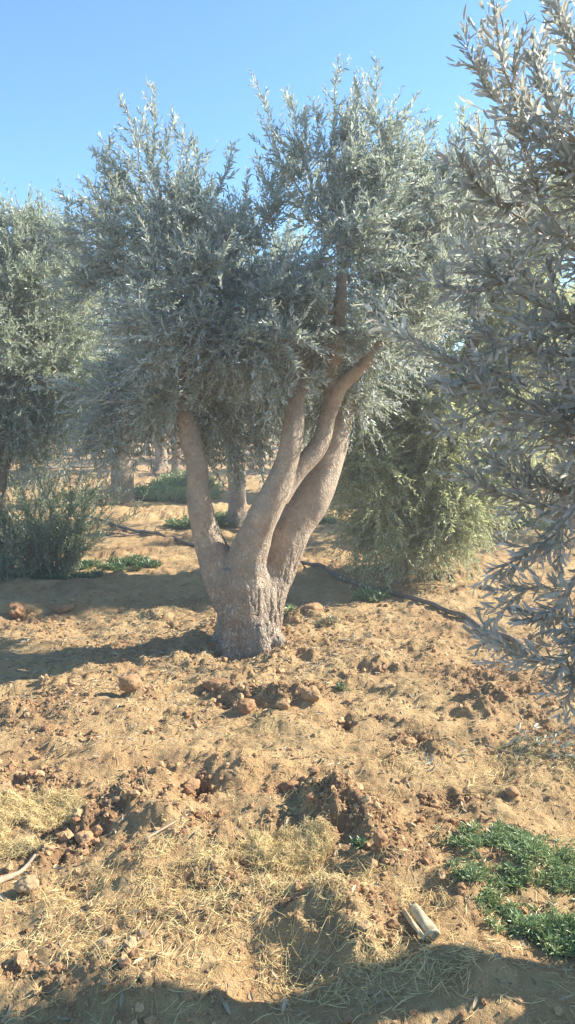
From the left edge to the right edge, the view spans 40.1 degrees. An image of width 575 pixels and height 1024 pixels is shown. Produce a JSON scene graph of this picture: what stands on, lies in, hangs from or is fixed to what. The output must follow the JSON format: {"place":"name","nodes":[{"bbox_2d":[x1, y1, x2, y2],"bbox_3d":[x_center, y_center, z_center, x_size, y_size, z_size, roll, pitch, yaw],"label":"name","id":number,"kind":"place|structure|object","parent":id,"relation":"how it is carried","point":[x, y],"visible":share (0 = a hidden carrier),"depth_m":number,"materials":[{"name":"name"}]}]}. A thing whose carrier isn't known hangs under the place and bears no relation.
{"place":"outdoors","nodes":[
{"label":"outdoors","id":0,"kind":"place"},
{"bbox_2d":[0,433,574,1023],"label":"ground","id":1,"kind":"structure","parent":0,"point":[168,549],"depth_m":3.56,"materials":[{"name":"soil"}]},
{"bbox_2d":[3,977,22,1021],"bbox_3d":[-0.786,1.344,2.209,0.057,0.046,0.188,-4,8,-29],"label":"stick","id":2,"kind":"object","parent":1,"relation":"on","point":[7,1014],"visible":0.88,"depth_m":2.14,"materials":[{"name":"grey wood"}]},
{"bbox_2d":[5,602,25,617],"bbox_3d":[-2.207,0.799,6.408,0.163,0.123,0.225,-3,7,-26],"label":"soil clod","id":3,"kind":"object","parent":1,"relation":"on","point":[15,610],"visible":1,"depth_m":6.35,"materials":[{"name":"brown soil"}]},
{"bbox_2d":[0,854,35,883],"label":"stick","id":4,"kind":"object","parent":1,"relation":"on","point":[7,877],"visible":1,"depth_m":2.81,"materials":[{"name":"brown wood"}]},
{"bbox_2d":[14,874,38,894],"bbox_3d":[-0.895,1.276,2.705,0.084,0.059,0.071,-4,8,-32],"label":"stone","id":5,"kind":"object","parent":1,"relation":"on","point":[25,884],"visible":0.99,"depth_m":2.69,"materials":[{"name":"beige stone"}]},
{"bbox_2d":[0,483,74,581],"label":"sucker bush","id":6,"kind":"object","parent":1,"relation":"on","point":[6,559],"visible":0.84,"depth_m":7.84,"materials":[{"name":"green plant"}]},
{"bbox_2d":[18,419,68,470],"bbox_3d":[-8.452,-3.274,25.035,3.640,4.001,3.504,-2,7,-14],"label":"olive tree","id":7,"kind":"object","parent":1,"relation":"on","point":[28,458],"depth_m":24.94,"materials":[{"name":"green plant"}]},
{"bbox_2d":[0,563,108,580],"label":"weeds","id":8,"kind":"object","parent":1,"relation":"on","point":[61,575],"visible":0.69,"depth_m":7.97,"materials":[{"name":"green plant"}]},
{"bbox_2d":[52,603,74,613],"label":"soil clod","id":9,"kind":"object","parent":1,"relation":"on","point":[60,608],"visible":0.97,"depth_m":6.53,"materials":[{"name":"brown soil"}]},
{"bbox_2d":[0,178,130,569],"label":"olive tree","id":10,"kind":"object","parent":1,"relation":"on","point":[30,340],"visible":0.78,"depth_m":7.56,"materials":[{"name":"green plant"}]},
{"bbox_2d":[38,464,97,469],"bbox_3d":[-6.119,-1.260,22.042,0.100,0.160,2.203,4,8,29],"label":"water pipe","id":11,"kind":"object","parent":1,"relation":"on","point":[79,466],"visible":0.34,"depth_m":22.16,"materials":[{"name":"white plastic"}]},
{"bbox_2d":[0,439,149,575],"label":"sucker bush","id":12,"kind":"object","parent":1,"relation":"on","point":[65,557],"visible":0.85,"depth_m":8.03,"materials":[{"name":"green plant"}]},
{"bbox_2d":[74,830,92,843],"bbox_3d":[-0.781,1.251,3.035,0.078,0.046,0.068,6,9,40],"label":"soil clod","id":13,"kind":"object","parent":1,"relation":"on","point":[81,836],"visible":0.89,"depth_m":3.01,"materials":[{"name":"brown soil"}]},
{"bbox_2d":[32,469,140,507],"bbox_3d":[-3.714,-0.408,14.305,2.003,0.776,1.351,0,7,0],"label":"brush","id":14,"kind":"object","parent":1,"relation":"on","point":[106,490],"visible":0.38,"depth_m":14.41,"materials":[{"name":"green plant"}]},
{"bbox_2d":[96,937,111,948],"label":"stone","id":15,"kind":"object","parent":1,"relation":"on","point":[106,942],"visible":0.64,"depth_m":2.33,"materials":[{"name":"beige stone"}]},
{"bbox_2d":[96,507,127,523],"bbox_3d":[-2.824,0.015,12.584,0.528,0.190,1.344,-2,7,-18],"label":"fallen branch","id":16,"kind":"object","parent":1,"relation":"on","point":[109,517],"visible":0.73,"depth_m":12.36,"materials":[{"name":"brown wood"}]},
{"bbox_2d":[53,279,183,504],"bbox_3d":[-3.075,-2.536,14.894,4.021,4.891,4.316,0,7,0],"label":"olive tree","id":17,"kind":"object","parent":1,"relation":"on","point":[130,485],"visible":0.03,"depth_m":14.74,"materials":[{"name":"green plant"}]},
{"bbox_2d":[77,553,163,571],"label":"weeds","id":18,"kind":"object","parent":1,"relation":"on","point":[123,563],"visible":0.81,"depth_m":8.59,"materials":[{"name":"green plant"}]},
{"bbox_2d":[118,673,143,691],"bbox_3d":[-0.906,0.988,4.529,0.129,0.110,0.122,-6,9,-43],"label":"soil clod","id":19,"kind":"object","parent":1,"relation":"on","point":[130,682],"visible":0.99,"depth_m":4.50,"materials":[{"name":"brown soil"}]},
{"bbox_2d":[91,524,170,539],"bbox_3d":[-2.196,0.278,11.128,0.490,0.113,1.246,3,7,25],"label":"fallen branch","id":20,"kind":"object","parent":1,"relation":"on","point":[126,535],"visible":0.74,"depth_m":10.98,"materials":[{"name":"brown wood"}]},
{"bbox_2d":[61,483,221,503],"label":"weeds","id":21,"kind":"object","parent":1,"relation":"on","point":[156,493],"visible":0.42,"depth_m":15.46,"materials":[{"name":"green plant"}]},
{"bbox_2d":[136,928,148,939],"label":"stone","id":22,"kind":"object","parent":1,"relation":"on","point":[141,933],"visible":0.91,"depth_m":2.35,"materials":[{"name":"beige stone"}]},
{"bbox_2d":[114,351,170,471],"bbox_3d":[-4.132,-3.503,24.590,4.078,4.620,3.799,2,7,13],"label":"olive tree","id":23,"kind":"object","parent":1,"relation":"on","point":[160,461],"visible":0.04,"depth_m":24.53,"materials":[{"name":"grey plant"}]},
{"bbox_2d":[143,814,187,840],"bbox_3d":[-0.454,1.180,3.002,0.036,0.048,0.252,6,9,39],"label":"stick","id":24,"kind":"object","parent":1,"relation":"on","point":[156,832],"visible":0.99,"depth_m":2.95,"materials":[{"name":"brown wood"}]},
{"bbox_2d":[121,349,220,475],"bbox_3d":[-2.938,-3.069,20.399,3.441,4.700,4.030,-2,7,-15],"label":"olive tree","id":25,"kind":"object","parent":1,"relation":"on","point":[177,465],"visible":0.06,"depth_m":20.40,"materials":[{"name":"grey plant"}]},
{"bbox_2d":[145,467,227,493],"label":"weeds","id":26,"kind":"object","parent":1,"relation":"on","point":[176,480],"visible":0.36,"depth_m":17.32,"materials":[{"name":"green plant"}]},
{"bbox_2d":[183,777,199,789],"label":"soil clod","id":27,"kind":"object","parent":1,"relation":"on","point":[194,783],"visible":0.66,"depth_m":3.41,"materials":[{"name":"brown soil"}]},
{"bbox_2d":[162,508,243,529],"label":"weeds","id":28,"kind":"object","parent":1,"relation":"on","point":[220,517],"visible":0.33,"depth_m":11.72,"materials":[{"name":"green plant"}]},
{"bbox_2d":[201,678,229,691],"bbox_3d":[-0.437,1.051,4.755,0.194,0.090,0.139,2,7,14],"label":"soil clod","id":29,"kind":"object","parent":1,"relation":"on","point":[214,683],"visible":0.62,"depth_m":4.72,"materials":[{"name":"brown soil"}]},
{"bbox_2d":[103,211,357,528],"bbox_3d":[-0.850,-2.075,11.404,4.080,4.758,3.483,0,7,0],"label":"olive tree","id":30,"kind":"object","parent":1,"relation":"on","point":[237,513],"visible":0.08,"depth_m":11.52,"materials":[{"name":"green plant"}]},
{"bbox_2d":[236,698,255,713],"bbox_3d":[-0.223,1.056,4.305,0.096,0.081,0.132,3,7,22],"label":"soil clod","id":31,"kind":"object","parent":1,"relation":"on","point":[245,705],"visible":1,"depth_m":4.27,"materials":[{"name":"brown soil"}]},
{"bbox_2d":[0,778,499,1006],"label":"straw","id":32,"kind":"object","parent":1,"relation":"on","point":[292,845],"visible":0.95,"depth_m":2.74,"materials":[{"name":"beige plant"}]},
{"bbox_2d":[402,902,440,942],"bbox_3d":[0.410,1.261,2.433,0.064,0.068,0.203,-1,7,-12],"label":"crushed tube","id":33,"kind":"object","parent":32,"relation":"on","point":[424,927],"visible":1,"depth_m":2.41,"materials":[{"name":"white plastic"}]},
{"bbox_2d":[275,698,289,709],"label":"soil clod","id":34,"kind":"object","parent":1,"relation":"on","point":[282,703],"visible":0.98,"depth_m":4.22,"materials":[{"name":"brown soil"}]},
{"bbox_2d":[18,52,553,661],"bbox_3d":[0.064,-0.908,5.448,3.696,4.167,2.241,0,7,0],"label":"olive tree","id":35,"kind":"object","parent":1,"relation":"on","point":[190,342],"visible":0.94,"depth_m":5.13,"materials":[{"name":"green plant"}]},
{"bbox_2d":[0,592,574,1023],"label":"soil crumbs","id":36,"kind":"object","parent":1,"relation":"on","point":[20,957],"visible":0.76,"depth_m":3.10,"materials":[{"name":"brown soil"}]},
{"bbox_2d":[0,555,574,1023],"bbox_3d":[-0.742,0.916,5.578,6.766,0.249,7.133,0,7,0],"label":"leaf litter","id":37,"kind":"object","parent":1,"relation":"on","point":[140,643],"visible":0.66,"depth_m":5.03,"materials":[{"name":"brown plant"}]},
{"bbox_2d":[279,780,298,792],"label":"soil clod","id":38,"kind":"object","parent":1,"relation":"on","point":[286,785],"visible":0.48,"depth_m":3.43,"materials":[{"name":"brown soil"}]},
{"bbox_2d":[283,604,297,615],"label":"weed plant","id":39,"kind":"object","parent":1,"relation":"on","point":[291,608],"visible":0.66,"depth_m":6.47,"materials":[{"name":"green plant"}]},
{"bbox_2d":[83,515,528,654],"bbox_3d":[-0.634,0.491,9.290,0.606,0.140,9.175,-4,8,-33],"label":"irrigation hose","id":40,"kind":"object","parent":1,"relation":"on","point":[510,638],"visible":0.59,"depth_m":7.19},
{"bbox_2d":[300,685,320,701],"bbox_3d":[0.127,0.999,4.311,0.120,0.083,0.099,1,7,10],"label":"soil clod","id":41,"kind":"object","parent":1,"relation":"on","point":[311,693],"visible":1,"depth_m":4.28,"materials":[{"name":"brown soil"}]},
{"bbox_2d":[304,603,322,610],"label":"soil clod","id":42,"kind":"object","parent":1,"relation":"on","point":[315,606],"visible":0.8,"depth_m":6.40,"materials":[{"name":"brown soil"}]},
{"bbox_2d":[256,295,387,493],"bbox_3d":[1.200,-2.584,16.762,4.145,4.556,3.990,-4,8,-33],"label":"olive tree","id":43,"kind":"object","parent":1,"relation":"on","point":[309,426],"depth_m":16.50,"materials":[{"name":"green plant"}]},
{"bbox_2d":[316,614,340,627],"bbox_3d":[0.301,0.833,6.048,0.215,0.106,0.165,0,7,0],"label":"weed plant","id":44,"kind":"object","parent":1,"relation":"on","point":[328,619],"visible":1,"depth_m":6.03,"materials":[{"name":"green plant"}]},
{"bbox_2d":[318,514,338,524],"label":"weeds","id":45,"kind":"object","parent":1,"relation":"on","point":[323,520],"visible":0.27,"depth_m":12.02,"materials":[{"name":"green plant"}]},
{"bbox_2d":[336,681,351,691],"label":"weed plant","id":46,"kind":"object","parent":1,"relation":"on","point":[339,686],"visible":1,"depth_m":4.82,"materials":[{"name":"green plant"}]},
{"bbox_2d":[325,631,372,643],"bbox_3d":[0.478,0.908,5.777,0.435,0.080,0.206,-3,7,-24],"label":"fallen branch","id":47,"kind":"object","parent":1,"relation":"on","point":[370,634],"visible":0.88,"depth_m":5.73,"materials":[{"name":"grey wood"}]},
{"bbox_2d":[349,835,367,848],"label":"weed plant","id":48,"kind":"object","parent":1,"relation":"on","point":[359,841],"visible":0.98,"depth_m":2.85,"materials":[{"name":"green plant"}]},
{"bbox_2d":[352,585,389,601],"bbox_3d":[0.753,0.739,7.100,0.339,0.137,0.317,3,7,23],"label":"weed plant","id":49,"kind":"object","parent":1,"relation":"on","point":[365,593],"visible":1,"depth_m":7.08,"materials":[{"name":"green plant"}]},
{"bbox_2d":[372,829,388,847],"bbox_3d":[0.328,1.153,2.783,0.055,0.048,0.056,-5,8,-38],"label":"soil clod","id":50,"kind":"object","parent":1,"relation":"on","point":[380,838],"visible":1,"depth_m":2.77,"materials":[{"name":"brown soil"}]},
{"bbox_2d":[400,735,417,745],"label":"soil clod","id":51,"kind":"object","parent":1,"relation":"on","point":[405,739],"visible":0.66,"depth_m":3.91,"materials":[{"name":"brown soil"}]},
{"bbox_2d":[303,102,574,597],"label":"olive tree","id":52,"kind":"object","parent":1,"relation":"on","point":[421,508],"visible":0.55,"depth_m":7.40,"materials":[{"name":"green plant"}]},
{"bbox_2d":[410,741,471,774],"bbox_3d":[0.737,1.160,3.680,0.194,0.091,0.409,6,9,40],"label":"fallen branch","id":53,"kind":"object","parent":1,"relation":"on","point":[451,745],"visible":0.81,"depth_m":3.67,"materials":[{"name":"brown plant"}]},
{"bbox_2d":[352,0,574,734],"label":"olive tree","id":54,"kind":"object","parent":1,"relation":"on","point":[560,145],"visible":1,"depth_m":2.05,"materials":[{"name":"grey plant"}]},
{"bbox_2d":[434,816,574,921],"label":"weeds","id":55,"kind":"object","parent":1,"relation":"on","point":[555,864],"visible":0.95,"depth_m":2.75,"materials":[{"name":"green plant"}]},
{"bbox_2d":[472,892,547,944],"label":"weeds","id":56,"kind":"object","parent":1,"relation":"on","point":[502,928],"visible":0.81,"depth_m":2.55,"materials":[{"name":"green plant"}]},
{"bbox_2d":[505,786,519,796],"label":"soil clod","id":57,"kind":"object","parent":1,"relation":"on","point":[513,791],"visible":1,"depth_m":3.32,"materials":[{"name":"brown soil"}]},
{"bbox_2d":[481,511,560,532],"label":"weeds","id":58,"kind":"object","parent":1,"relation":"on","point":[523,522],"visible":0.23,"depth_m":11.05,"materials":[{"name":"green plant"}]},
{"bbox_2d":[477,248,574,528],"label":"olive tree","id":59,"kind":"object","parent":1,"relation":"on","point":[556,460],"visible":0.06,"depth_m":11.63,"materials":[{"name":"green plant"}]},
{"bbox_2d":[483,732,574,764],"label":"fallen branch","id":60,"kind":"object","parent":1,"relation":"on","point":[566,745],"visible":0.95,"depth_m":3.80,"materials":[{"name":"brown plant"}]},
{"bbox_2d":[492,722,567,753],"bbox_3d":[1.179,1.129,3.963,0.431,0.092,0.218,-2,7,-19],"label":"fallen branch","id":61,"kind":"object","parent":1,"relation":"on","point":[515,738],"visible":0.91,"depth_m":3.96,"materials":[{"name":"brown plant"}]},
{"bbox_2d":[507,907,574,960],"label":"weeds","id":62,"kind":"object","parent":1,"relation":"on","point":[561,938],"visible":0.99,"depth_m":2.47,"materials":[{"name":"green plant"}]},
{"bbox_2d":[0,611,574,1023],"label":"dry grass","id":63,"kind":"structure","parent":0,"point":[408,831],"depth_m":2.83,"materials":[{"name":"plant"}]},
{"bbox_2d":[0,0,574,367],"label":"sky","id":64,"kind":"structure","parent":0,"point":[64,64],"materials":[{"name":"blue"}]},
{"bbox_2d":[513,469,555,519],"bbox_3d":[4.150,-0.402,12.468,1.753,1.166,1.625,-4,8,-28],"label":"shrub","id":65,"kind":"object","parent":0,"point":[536,513],"visible":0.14,"depth_m":12.50,"materials":[{"name":"green plant"}]}
]}

